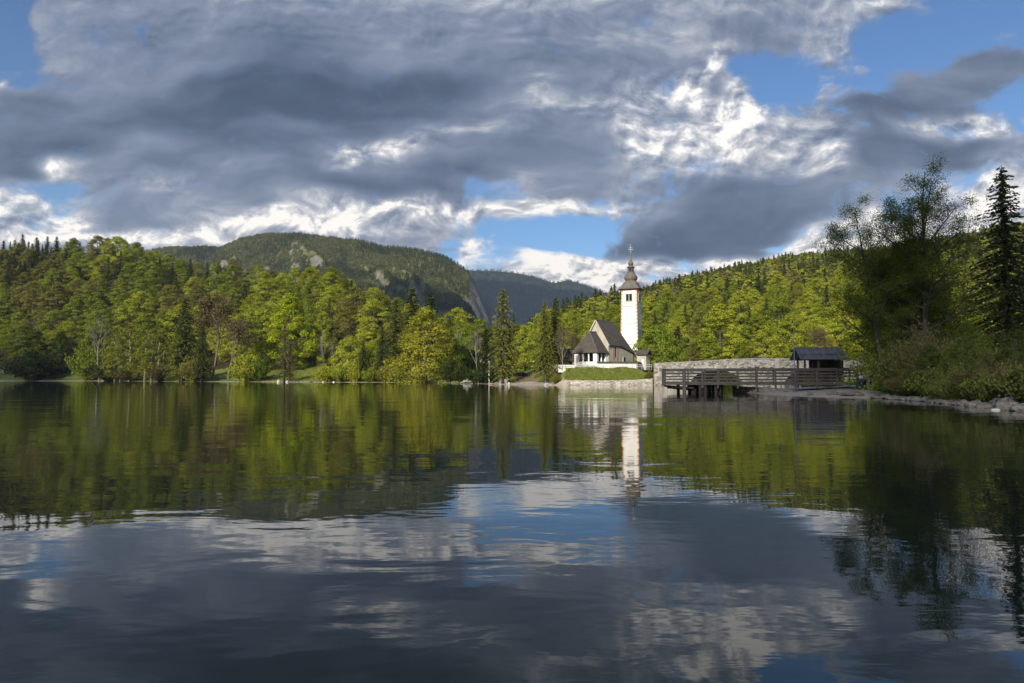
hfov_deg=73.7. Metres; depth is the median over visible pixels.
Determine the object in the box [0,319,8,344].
beech tree
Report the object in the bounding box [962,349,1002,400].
thicket
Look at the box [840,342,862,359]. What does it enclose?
shrub tree
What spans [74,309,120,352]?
beech tree
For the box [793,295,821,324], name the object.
beech tree
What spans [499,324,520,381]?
larch tree
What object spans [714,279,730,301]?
beech tree
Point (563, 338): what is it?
birch tree
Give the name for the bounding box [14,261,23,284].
spruce tree
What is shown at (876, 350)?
leafy tree
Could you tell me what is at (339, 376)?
bush
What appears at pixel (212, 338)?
beech tree
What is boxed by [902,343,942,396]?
thicket
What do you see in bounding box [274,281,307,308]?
beech tree
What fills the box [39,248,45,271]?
spruce tree
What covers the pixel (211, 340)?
beech tree
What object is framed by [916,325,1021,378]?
willow bush
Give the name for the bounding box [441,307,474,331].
beech tree
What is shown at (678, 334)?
spruce tree
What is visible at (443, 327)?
beech tree
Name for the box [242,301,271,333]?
beech tree
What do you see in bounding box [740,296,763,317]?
beech tree
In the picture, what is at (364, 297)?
beech tree
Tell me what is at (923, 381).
willow bush
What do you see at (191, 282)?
beech tree
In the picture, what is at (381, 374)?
bush
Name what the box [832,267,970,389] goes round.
leafy tree
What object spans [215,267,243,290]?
beech tree
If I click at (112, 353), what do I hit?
aspen tree
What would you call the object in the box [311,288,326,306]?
beech tree
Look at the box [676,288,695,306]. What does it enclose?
beech tree
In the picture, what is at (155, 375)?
bush
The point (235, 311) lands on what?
beech tree
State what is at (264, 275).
beech tree
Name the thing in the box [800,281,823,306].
beech tree
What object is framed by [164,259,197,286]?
beech tree
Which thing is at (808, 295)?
beech tree
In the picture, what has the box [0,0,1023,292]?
sky
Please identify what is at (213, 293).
beech tree
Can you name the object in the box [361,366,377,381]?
bush
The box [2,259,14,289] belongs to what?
spruce tree
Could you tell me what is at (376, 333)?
beech tree
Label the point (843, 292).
beech tree
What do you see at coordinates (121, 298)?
beech tree
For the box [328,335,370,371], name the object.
round tree
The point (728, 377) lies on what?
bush
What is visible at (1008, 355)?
willow bush
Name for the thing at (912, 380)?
twig bush
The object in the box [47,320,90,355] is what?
beech tree
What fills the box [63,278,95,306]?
beech tree
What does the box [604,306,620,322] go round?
beech tree
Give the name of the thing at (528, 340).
lime tree
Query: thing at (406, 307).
beech tree
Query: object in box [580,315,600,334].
beech tree
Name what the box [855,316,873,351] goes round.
beech tree
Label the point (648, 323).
beech tree
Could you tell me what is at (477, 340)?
bare tree
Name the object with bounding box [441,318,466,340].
beech tree
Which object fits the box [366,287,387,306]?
beech tree
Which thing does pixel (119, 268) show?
spruce tree
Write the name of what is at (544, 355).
spruce tree
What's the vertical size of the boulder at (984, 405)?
0.494 m
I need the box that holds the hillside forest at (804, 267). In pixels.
[494,219,1023,353]
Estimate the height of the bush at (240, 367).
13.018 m
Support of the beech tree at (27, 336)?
on the ground at (220, 375)
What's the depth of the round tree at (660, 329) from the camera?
176.60 m
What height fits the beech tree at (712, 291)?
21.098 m
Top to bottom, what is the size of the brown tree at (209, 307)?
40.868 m
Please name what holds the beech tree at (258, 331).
on the ground at (220, 375)
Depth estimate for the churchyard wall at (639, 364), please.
166.39 m
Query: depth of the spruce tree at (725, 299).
273.16 m
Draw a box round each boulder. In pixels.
[963,400,981,406]
[976,402,994,407]
[989,398,1000,406]
[995,397,1019,405]
[996,402,1011,409]
[1009,403,1023,410]
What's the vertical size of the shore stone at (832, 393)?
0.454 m
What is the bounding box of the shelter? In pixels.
[789,347,848,386]
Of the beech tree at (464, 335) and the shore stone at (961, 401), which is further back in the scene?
the beech tree at (464, 335)
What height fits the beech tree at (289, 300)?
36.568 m
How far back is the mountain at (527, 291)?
5805.65 m
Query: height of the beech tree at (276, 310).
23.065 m
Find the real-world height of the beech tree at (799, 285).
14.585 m
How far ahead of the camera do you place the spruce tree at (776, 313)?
314.87 m
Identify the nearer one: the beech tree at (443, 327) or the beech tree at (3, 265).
the beech tree at (443, 327)
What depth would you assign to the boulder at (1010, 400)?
37.13 m
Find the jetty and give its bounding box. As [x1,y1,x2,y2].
[662,368,858,392]
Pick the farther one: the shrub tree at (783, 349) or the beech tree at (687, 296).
the beech tree at (687, 296)
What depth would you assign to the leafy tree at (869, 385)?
67.70 m
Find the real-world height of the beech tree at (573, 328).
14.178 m
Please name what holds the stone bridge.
on the ground at (220, 375)
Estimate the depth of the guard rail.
159.95 m
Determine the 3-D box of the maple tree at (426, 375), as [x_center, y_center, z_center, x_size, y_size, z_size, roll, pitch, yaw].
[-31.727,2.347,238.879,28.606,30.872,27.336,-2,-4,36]
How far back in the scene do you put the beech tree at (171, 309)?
383.03 m
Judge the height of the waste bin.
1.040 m
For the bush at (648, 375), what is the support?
on the ground at (220, 375)
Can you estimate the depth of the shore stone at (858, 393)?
59.56 m
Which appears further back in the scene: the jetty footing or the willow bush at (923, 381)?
the jetty footing
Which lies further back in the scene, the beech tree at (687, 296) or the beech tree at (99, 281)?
the beech tree at (99, 281)
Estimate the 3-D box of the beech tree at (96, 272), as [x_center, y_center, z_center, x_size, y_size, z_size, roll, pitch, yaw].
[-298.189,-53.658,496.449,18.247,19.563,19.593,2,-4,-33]
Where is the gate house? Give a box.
[635,349,652,369]
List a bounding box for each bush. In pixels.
[0,349,67,380]
[59,342,104,380]
[83,360,117,380]
[112,363,143,380]
[145,364,169,381]
[171,357,215,381]
[225,352,267,381]
[244,355,271,381]
[310,363,335,381]
[330,365,349,381]
[343,362,365,381]
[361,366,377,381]
[376,365,394,381]
[389,364,412,381]
[436,355,460,382]
[447,362,474,381]
[450,348,475,369]
[463,368,483,383]
[472,370,499,382]
[549,373,561,383]
[644,370,653,378]
[716,371,736,380]
[862,317,965,388]
[866,333,933,395]
[867,338,915,384]
[879,371,905,395]
[889,363,927,396]
[901,364,949,398]
[908,369,926,382]
[912,341,957,372]
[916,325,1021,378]
[917,359,972,400]
[923,367,952,397]
[948,371,979,399]
[956,346,1015,373]
[956,368,1010,402]
[959,354,1019,398]
[969,329,1023,376]
[984,359,1023,402]
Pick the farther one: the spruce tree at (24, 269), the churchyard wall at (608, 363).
the spruce tree at (24, 269)
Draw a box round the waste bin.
[858,379,866,388]
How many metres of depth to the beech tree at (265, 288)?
440.00 m
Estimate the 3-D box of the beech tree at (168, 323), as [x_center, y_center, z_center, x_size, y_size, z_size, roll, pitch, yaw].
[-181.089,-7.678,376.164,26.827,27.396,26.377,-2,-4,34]
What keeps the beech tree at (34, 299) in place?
on the ground at (220, 375)
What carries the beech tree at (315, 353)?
on the ground at (220, 375)
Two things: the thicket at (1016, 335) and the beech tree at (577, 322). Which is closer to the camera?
the thicket at (1016, 335)
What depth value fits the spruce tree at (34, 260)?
516.71 m
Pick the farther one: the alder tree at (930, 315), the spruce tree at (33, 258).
the spruce tree at (33, 258)
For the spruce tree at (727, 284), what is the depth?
387.71 m
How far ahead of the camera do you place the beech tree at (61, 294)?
433.32 m
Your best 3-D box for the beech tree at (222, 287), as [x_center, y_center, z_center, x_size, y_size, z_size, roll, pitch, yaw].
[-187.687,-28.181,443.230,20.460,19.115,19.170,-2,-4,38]
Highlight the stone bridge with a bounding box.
[653,358,869,386]
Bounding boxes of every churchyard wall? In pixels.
[558,365,574,371]
[597,361,636,367]
[636,361,641,370]
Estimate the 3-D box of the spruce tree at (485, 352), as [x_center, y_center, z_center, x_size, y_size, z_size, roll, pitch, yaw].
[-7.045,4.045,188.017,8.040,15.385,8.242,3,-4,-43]
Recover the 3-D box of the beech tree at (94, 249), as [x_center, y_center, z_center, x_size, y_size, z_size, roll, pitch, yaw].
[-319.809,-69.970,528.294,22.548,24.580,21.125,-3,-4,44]
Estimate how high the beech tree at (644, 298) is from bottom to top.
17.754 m
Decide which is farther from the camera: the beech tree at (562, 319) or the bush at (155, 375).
the bush at (155, 375)
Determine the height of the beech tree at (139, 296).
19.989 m
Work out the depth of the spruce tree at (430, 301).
280.43 m
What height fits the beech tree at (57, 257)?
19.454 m
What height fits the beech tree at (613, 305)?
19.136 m
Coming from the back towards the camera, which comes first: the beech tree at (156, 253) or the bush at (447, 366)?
the beech tree at (156, 253)
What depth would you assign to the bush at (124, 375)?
335.97 m
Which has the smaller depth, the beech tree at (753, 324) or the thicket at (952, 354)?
the thicket at (952, 354)
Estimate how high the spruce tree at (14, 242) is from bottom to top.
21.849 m
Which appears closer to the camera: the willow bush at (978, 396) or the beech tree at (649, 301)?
the willow bush at (978, 396)
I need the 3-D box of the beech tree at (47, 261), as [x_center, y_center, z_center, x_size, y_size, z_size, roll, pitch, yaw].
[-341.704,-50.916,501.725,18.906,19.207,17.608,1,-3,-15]
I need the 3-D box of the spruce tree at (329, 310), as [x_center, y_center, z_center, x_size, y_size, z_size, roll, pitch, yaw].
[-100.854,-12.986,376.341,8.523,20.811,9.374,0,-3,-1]
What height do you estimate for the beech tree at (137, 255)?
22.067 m
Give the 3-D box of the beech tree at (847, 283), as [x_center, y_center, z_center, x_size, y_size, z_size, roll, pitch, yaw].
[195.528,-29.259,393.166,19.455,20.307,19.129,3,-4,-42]
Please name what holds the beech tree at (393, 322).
on the ground at (220, 375)
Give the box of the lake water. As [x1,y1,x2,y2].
[0,381,1023,682]
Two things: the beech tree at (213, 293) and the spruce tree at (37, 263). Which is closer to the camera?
the beech tree at (213, 293)
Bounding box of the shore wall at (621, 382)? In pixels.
[566,378,652,384]
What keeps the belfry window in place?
in the church
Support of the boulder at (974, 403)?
on the ground at (220, 375)
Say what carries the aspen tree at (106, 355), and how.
on the ground at (220, 375)
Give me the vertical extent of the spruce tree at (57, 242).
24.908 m
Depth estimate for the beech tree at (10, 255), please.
526.04 m
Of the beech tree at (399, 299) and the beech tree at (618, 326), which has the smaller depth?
the beech tree at (618, 326)
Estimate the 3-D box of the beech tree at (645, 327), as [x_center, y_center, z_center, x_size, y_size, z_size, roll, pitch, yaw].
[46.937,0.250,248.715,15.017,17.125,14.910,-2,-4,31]
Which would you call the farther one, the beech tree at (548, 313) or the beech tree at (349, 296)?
the beech tree at (349, 296)
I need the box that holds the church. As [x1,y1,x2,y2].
[572,245,643,365]
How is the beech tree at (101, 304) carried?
on the ground at (220, 375)
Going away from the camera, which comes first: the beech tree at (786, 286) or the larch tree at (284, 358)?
the larch tree at (284, 358)
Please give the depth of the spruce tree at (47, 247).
552.00 m
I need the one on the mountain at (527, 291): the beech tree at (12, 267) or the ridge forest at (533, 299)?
the ridge forest at (533, 299)
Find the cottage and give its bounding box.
[552,349,573,369]
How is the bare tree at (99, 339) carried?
on the ground at (220, 375)
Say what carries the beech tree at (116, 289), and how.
on the ground at (220, 375)
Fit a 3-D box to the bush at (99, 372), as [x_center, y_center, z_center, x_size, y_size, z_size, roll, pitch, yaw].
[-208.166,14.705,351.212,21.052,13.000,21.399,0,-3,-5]
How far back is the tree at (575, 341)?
171.83 m
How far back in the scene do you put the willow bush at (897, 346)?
60.25 m
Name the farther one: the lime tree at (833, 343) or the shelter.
the lime tree at (833, 343)
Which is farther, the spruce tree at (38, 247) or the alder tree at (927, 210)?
the spruce tree at (38, 247)
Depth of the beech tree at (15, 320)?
406.83 m
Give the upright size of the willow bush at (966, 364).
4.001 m
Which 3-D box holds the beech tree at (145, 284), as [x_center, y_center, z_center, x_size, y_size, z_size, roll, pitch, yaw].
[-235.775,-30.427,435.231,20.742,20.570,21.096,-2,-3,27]
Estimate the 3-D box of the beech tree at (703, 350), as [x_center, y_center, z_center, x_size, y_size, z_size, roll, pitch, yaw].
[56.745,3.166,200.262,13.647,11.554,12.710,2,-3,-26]
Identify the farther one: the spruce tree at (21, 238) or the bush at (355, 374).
the spruce tree at (21, 238)
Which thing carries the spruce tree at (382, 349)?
on the ground at (220, 375)
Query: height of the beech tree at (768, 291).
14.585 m
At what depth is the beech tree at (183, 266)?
537.88 m
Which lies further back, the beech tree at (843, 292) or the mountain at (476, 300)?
the mountain at (476, 300)
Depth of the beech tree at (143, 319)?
370.11 m
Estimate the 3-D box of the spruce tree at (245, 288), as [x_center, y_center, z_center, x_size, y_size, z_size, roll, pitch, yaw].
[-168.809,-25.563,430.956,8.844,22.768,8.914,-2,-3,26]
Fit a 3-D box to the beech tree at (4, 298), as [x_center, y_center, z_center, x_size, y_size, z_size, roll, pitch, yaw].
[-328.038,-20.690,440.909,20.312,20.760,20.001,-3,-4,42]
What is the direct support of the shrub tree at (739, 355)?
on the ground at (220, 375)
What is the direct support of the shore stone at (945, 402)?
on the ground at (220, 375)
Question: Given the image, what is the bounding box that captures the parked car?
[514,372,528,376]
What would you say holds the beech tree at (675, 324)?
on the ground at (220, 375)
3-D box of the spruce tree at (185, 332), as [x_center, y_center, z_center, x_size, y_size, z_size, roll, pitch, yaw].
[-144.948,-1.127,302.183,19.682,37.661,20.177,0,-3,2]
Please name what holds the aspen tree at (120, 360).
on the ground at (220, 375)
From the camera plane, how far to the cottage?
174.04 m
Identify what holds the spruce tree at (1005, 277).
on the ground at (220, 375)
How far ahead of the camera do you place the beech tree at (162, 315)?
374.20 m
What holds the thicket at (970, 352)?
on the ground at (220, 375)
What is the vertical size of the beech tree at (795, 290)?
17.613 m
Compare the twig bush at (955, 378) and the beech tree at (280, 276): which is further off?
the beech tree at (280, 276)
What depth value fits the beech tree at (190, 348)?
353.57 m
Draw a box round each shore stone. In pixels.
[826,391,838,394]
[838,391,855,395]
[853,391,864,395]
[910,396,921,400]
[939,400,952,403]
[957,399,968,404]
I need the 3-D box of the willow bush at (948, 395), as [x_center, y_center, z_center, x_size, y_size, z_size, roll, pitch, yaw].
[29.875,2.702,45.552,4.396,3.059,4.726,1,-3,-20]
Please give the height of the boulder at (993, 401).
0.720 m
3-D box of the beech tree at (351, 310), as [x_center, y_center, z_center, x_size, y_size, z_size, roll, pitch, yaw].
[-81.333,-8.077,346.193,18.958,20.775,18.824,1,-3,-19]
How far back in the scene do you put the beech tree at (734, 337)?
203.04 m
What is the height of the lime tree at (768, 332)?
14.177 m
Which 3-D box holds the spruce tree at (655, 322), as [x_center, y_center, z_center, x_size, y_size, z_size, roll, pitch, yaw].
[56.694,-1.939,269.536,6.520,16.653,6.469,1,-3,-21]
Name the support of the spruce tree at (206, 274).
on the ground at (220, 375)
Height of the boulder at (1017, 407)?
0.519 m
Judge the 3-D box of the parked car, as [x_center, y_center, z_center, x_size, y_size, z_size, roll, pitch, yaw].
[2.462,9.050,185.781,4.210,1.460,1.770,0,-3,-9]
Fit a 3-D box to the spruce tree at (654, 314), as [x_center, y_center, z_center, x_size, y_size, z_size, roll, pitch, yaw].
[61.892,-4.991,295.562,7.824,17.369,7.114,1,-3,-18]
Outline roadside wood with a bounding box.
[871,255,1023,346]
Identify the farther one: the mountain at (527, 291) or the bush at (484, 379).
the mountain at (527, 291)
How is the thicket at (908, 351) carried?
on the ground at (220, 375)
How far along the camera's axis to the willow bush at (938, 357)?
52.83 m
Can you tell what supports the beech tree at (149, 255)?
on the ground at (220, 375)
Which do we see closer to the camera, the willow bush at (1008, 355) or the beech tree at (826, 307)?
the willow bush at (1008, 355)
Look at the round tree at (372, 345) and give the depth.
266.87 m
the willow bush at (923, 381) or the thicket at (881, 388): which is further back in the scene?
the thicket at (881, 388)
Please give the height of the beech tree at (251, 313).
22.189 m
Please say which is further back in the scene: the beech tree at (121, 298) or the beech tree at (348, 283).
the beech tree at (348, 283)
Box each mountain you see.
[159,234,492,328]
[470,271,605,331]
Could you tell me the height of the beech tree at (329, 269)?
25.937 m
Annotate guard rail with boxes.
[538,364,651,369]
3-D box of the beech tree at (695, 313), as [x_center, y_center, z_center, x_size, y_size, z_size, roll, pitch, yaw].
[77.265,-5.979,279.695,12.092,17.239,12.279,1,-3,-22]
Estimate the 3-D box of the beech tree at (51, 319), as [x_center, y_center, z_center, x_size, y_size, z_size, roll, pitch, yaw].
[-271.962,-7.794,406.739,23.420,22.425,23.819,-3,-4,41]
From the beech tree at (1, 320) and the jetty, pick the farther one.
the beech tree at (1, 320)
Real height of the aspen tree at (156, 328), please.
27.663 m
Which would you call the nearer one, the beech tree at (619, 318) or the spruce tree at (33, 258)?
the beech tree at (619, 318)
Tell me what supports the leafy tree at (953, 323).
on the ground at (220, 375)
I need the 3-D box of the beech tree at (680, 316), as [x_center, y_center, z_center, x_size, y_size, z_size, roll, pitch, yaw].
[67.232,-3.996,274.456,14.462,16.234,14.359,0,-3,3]
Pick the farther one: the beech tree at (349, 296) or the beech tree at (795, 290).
the beech tree at (349, 296)
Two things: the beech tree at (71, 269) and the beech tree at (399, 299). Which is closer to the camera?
the beech tree at (399, 299)
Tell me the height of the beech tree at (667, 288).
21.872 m
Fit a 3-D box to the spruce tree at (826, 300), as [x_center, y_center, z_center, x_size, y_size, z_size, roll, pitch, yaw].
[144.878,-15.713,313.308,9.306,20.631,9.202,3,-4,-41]
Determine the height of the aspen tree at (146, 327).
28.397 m
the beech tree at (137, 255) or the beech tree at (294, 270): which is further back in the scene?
the beech tree at (137, 255)
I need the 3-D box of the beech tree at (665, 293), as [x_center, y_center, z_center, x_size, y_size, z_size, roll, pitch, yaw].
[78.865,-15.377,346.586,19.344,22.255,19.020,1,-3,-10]
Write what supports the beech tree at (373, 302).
on the ground at (220, 375)
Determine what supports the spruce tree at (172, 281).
on the ground at (220, 375)
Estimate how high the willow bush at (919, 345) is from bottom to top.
6.644 m
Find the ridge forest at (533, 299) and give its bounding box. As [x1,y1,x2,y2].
[468,268,606,321]
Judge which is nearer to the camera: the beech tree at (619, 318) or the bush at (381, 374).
the bush at (381, 374)
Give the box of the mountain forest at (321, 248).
[119,230,476,323]
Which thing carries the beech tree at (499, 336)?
on the ground at (220, 375)
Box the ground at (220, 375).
[0,261,995,408]
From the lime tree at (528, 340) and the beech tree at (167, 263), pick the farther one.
the beech tree at (167, 263)
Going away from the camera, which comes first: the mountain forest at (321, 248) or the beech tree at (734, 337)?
the beech tree at (734, 337)
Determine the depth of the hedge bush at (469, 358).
260.26 m
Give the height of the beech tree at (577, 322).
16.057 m
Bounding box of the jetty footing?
[733,386,798,392]
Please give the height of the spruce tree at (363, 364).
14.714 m
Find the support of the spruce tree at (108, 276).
on the ground at (220, 375)
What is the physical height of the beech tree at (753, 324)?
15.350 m
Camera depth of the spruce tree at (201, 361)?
292.68 m
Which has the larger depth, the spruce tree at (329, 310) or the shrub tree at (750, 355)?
the spruce tree at (329, 310)
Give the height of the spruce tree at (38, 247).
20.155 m
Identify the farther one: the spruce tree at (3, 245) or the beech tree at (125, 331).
the spruce tree at (3, 245)
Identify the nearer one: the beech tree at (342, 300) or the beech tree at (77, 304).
the beech tree at (342, 300)
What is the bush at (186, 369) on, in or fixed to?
on the ground at (220, 375)
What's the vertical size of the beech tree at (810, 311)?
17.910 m
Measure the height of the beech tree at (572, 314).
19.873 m
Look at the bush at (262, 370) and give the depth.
279.45 m
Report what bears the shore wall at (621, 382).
on the ground at (220, 375)
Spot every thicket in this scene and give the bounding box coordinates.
[868,359,903,395]
[884,348,921,396]
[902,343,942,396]
[931,347,970,399]
[936,320,994,400]
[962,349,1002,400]
[978,328,1023,381]
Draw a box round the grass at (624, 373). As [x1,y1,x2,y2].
[231,356,653,382]
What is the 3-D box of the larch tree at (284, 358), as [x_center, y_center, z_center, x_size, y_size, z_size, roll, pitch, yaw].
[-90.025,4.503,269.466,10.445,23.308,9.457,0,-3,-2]
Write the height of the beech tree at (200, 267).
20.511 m
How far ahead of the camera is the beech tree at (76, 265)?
508.81 m
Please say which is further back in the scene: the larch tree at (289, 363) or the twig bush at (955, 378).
the larch tree at (289, 363)
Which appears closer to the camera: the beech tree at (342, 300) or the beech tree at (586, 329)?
the beech tree at (586, 329)
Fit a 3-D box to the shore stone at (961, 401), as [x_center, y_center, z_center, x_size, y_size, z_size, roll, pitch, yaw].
[28.092,3.835,42.421,0.757,0.513,0.646,-1,-3,14]
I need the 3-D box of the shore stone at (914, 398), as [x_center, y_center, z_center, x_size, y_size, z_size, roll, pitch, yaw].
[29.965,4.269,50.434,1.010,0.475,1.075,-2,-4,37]
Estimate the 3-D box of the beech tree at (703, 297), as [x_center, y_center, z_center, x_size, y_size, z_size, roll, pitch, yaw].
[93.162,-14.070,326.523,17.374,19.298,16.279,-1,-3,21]
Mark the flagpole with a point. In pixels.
(793, 342)
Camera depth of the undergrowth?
351.65 m
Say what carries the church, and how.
on the ground at (220, 375)
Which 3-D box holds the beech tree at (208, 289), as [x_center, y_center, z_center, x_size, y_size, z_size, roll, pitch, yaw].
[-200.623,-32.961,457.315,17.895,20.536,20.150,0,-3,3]
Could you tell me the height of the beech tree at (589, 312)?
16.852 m
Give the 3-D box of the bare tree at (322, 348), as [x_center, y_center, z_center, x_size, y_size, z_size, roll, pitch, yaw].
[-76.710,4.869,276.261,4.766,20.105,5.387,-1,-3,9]
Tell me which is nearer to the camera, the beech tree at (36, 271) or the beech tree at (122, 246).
the beech tree at (36, 271)
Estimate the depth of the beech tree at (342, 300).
373.92 m
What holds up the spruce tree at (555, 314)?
on the ground at (220, 375)
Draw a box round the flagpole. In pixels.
[793,313,794,387]
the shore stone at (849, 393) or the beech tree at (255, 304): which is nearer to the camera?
the shore stone at (849, 393)
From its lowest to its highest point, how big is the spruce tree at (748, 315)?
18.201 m
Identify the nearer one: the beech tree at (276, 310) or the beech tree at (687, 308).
the beech tree at (687, 308)
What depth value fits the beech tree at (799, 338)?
210.51 m
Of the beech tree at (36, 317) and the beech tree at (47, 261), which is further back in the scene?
the beech tree at (47, 261)
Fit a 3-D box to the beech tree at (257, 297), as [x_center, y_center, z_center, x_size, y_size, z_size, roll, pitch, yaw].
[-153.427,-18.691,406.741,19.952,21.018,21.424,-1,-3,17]
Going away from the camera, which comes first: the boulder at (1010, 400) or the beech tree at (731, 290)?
the boulder at (1010, 400)
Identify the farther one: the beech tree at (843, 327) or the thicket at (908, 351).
the beech tree at (843, 327)
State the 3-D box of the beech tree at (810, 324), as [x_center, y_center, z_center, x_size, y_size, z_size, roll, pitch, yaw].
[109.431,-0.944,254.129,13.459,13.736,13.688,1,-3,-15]
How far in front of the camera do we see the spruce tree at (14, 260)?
514.05 m
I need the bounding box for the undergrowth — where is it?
[0,289,881,369]
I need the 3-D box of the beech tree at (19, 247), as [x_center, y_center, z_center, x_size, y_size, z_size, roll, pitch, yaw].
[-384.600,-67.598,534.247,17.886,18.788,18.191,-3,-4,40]
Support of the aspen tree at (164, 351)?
on the ground at (220, 375)
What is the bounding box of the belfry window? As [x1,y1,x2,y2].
[626,293,632,300]
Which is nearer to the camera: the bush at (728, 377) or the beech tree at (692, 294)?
the bush at (728, 377)
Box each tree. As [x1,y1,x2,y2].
[0,241,5,257]
[0,249,12,264]
[0,259,12,280]
[0,264,16,284]
[0,282,16,302]
[0,294,19,323]
[0,312,38,349]
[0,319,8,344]
[0,324,43,360]
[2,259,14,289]
[3,252,18,265]
[7,243,31,264]
[7,271,36,302]
[8,281,53,316]
[9,240,16,250]
[11,252,16,278]
[12,259,33,279]
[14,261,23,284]
[16,249,38,267]
[17,310,53,343]
[18,234,25,252]
[21,260,28,283]
[28,255,35,275]
[28,267,69,301]
[30,251,36,274]
[30,262,51,281]
[31,237,39,253]
[32,259,39,285]
[32,259,53,281]
[34,310,75,344]
[35,240,40,254]
[37,283,75,319]
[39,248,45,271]
[43,236,50,258]
[43,332,75,373]
[46,252,63,275]
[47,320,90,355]
[52,236,60,250]
[54,237,84,267]
[58,260,77,282]
[59,294,91,325]
[60,249,68,277]
[63,251,94,278]
[63,277,92,297]
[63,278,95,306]
[65,257,81,273]
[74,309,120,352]
[76,300,113,335]
[80,277,114,307]
[82,313,112,380]
[83,235,111,265]
[88,254,115,279]
[95,237,115,260]
[97,236,133,266]
[100,257,114,291]
[100,327,132,380]
[100,328,144,363]
[105,293,135,325]
[105,332,136,380]
[107,278,133,302]
[107,298,149,334]
[111,240,134,261]
[112,324,148,377]
[114,251,126,278]
[117,263,146,289]
[121,242,151,271]
[123,291,158,319]
[126,323,159,380]
[127,278,159,308]
[127,315,158,356]
[129,245,143,265]
[132,252,164,281]
[136,270,165,298]
[136,329,164,380]
[138,323,171,376]
[143,310,174,350]
[146,250,167,277]
[147,336,172,380]
[149,284,182,318]
[153,254,182,280]
[155,284,178,307]
[155,306,189,341]
[159,297,200,380]
[159,303,205,346]
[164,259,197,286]
[166,263,175,289]
[166,335,191,381]
[166,335,200,362]
[173,274,179,301]
[176,261,199,283]
[182,276,205,298]
[182,293,201,316]
[183,284,205,303]
[184,259,194,292]
[186,262,205,286]
[187,305,219,334]
[187,326,213,381]
[188,290,238,378]
[190,317,215,347]
[200,277,219,300]
[201,262,226,288]
[202,263,211,289]
[206,323,232,351]
[210,290,222,318]
[212,313,258,361]
[212,318,257,379]
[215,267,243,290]
[215,309,246,337]
[216,284,238,307]
[217,258,249,284]
[222,287,251,313]
[225,280,253,303]
[237,308,281,368]
[238,284,247,310]
[238,293,271,323]
[238,307,276,346]
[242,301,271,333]
[244,265,274,294]
[247,278,278,307]
[249,270,279,300]
[259,293,318,370]
[264,289,292,321]
[265,270,283,289]
[266,299,302,338]
[269,272,295,292]
[272,324,296,381]
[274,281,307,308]
[281,342,297,380]
[282,267,305,291]
[294,305,326,336]
[296,267,321,294]
[296,299,321,329]
[298,276,323,303]
[299,294,323,318]
[301,266,324,292]
[306,311,336,363]
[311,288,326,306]
[312,287,341,330]
[315,272,345,302]
[317,266,345,289]
[318,338,327,361]
[320,284,343,315]
[323,300,334,335]
[328,272,349,289]
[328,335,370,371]
[330,285,372,332]
[331,294,367,326]
[332,285,349,305]
[333,305,368,345]
[343,279,356,296]
[350,291,369,307]
[351,298,394,343]
[354,316,388,349]
[358,342,383,369]
[358,343,371,380]
[360,291,393,337]
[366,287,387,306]
[368,328,393,376]
[374,297,386,337]
[377,311,421,346]
[378,299,410,367]
[379,304,460,382]
[390,297,405,311]
[390,302,423,341]
[391,286,424,369]
[405,292,447,370]
[418,321,456,349]
[429,327,465,379]
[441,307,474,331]
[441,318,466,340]
[441,323,479,364]
[446,326,478,353]
[457,318,501,366]
[462,327,501,366]
[465,325,480,383]
[473,329,498,383]
[478,324,514,358]
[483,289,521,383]
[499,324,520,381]
[505,324,538,370]
[522,331,542,368]
[528,312,566,349]
[529,301,560,382]
[534,317,572,349]
[543,297,570,372]
[552,323,571,380]
[563,309,586,333]
[565,326,582,347]
[569,332,581,348]
[570,319,594,348]
[571,319,586,336]
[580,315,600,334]
[583,310,597,323]
[596,302,619,319]
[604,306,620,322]
[605,304,620,323]
[614,315,649,334]
[614,323,620,332]
[632,323,687,370]
[641,296,657,320]
[641,306,658,331]
[642,295,661,322]
[642,319,657,358]
[648,290,682,326]
[650,311,657,347]
[651,316,662,355]
[652,299,679,334]
[654,286,678,317]
[656,320,693,360]
[662,312,688,344]
[667,327,687,361]
[674,304,694,332]
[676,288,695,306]
[677,288,701,319]
[678,294,695,320]
[682,304,689,331]
[682,309,727,353]
[683,333,726,360]
[683,347,704,361]
[689,306,709,345]
[690,303,747,360]
[691,292,721,329]
[695,298,735,333]
[697,286,725,310]
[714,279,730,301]
[716,318,750,352]
[718,294,729,339]
[721,286,747,317]
[721,290,763,334]
[722,277,729,296]
[725,342,750,358]
[736,288,769,329]
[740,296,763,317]
[743,306,756,347]
[744,314,768,351]
[745,347,763,357]
[746,324,787,357]
[755,274,764,308]
[756,295,804,352]
[761,288,775,308]
[761,298,769,326]
[762,285,792,317]
[763,274,792,296]
[763,313,816,357]
[768,345,791,358]
[773,292,779,317]
[781,302,829,341]
[784,286,805,317]
[787,282,806,302]
[788,321,822,346]
[791,292,828,327]
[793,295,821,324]
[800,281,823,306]
[801,277,830,316]
[805,327,832,346]
[811,192,957,390]
[815,304,863,354]
[820,285,830,318]
[821,294,853,329]
[822,336,837,346]
[826,301,856,337]
[827,269,849,291]
[827,277,847,301]
[830,287,858,303]
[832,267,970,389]
[834,287,961,389]
[840,274,859,293]
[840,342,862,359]
[841,151,1013,344]
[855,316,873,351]
[857,212,955,346]
[866,330,889,384]
[918,290,973,360]
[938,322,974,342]
[950,165,1023,352]
[966,317,997,356]
[995,224,1023,345]

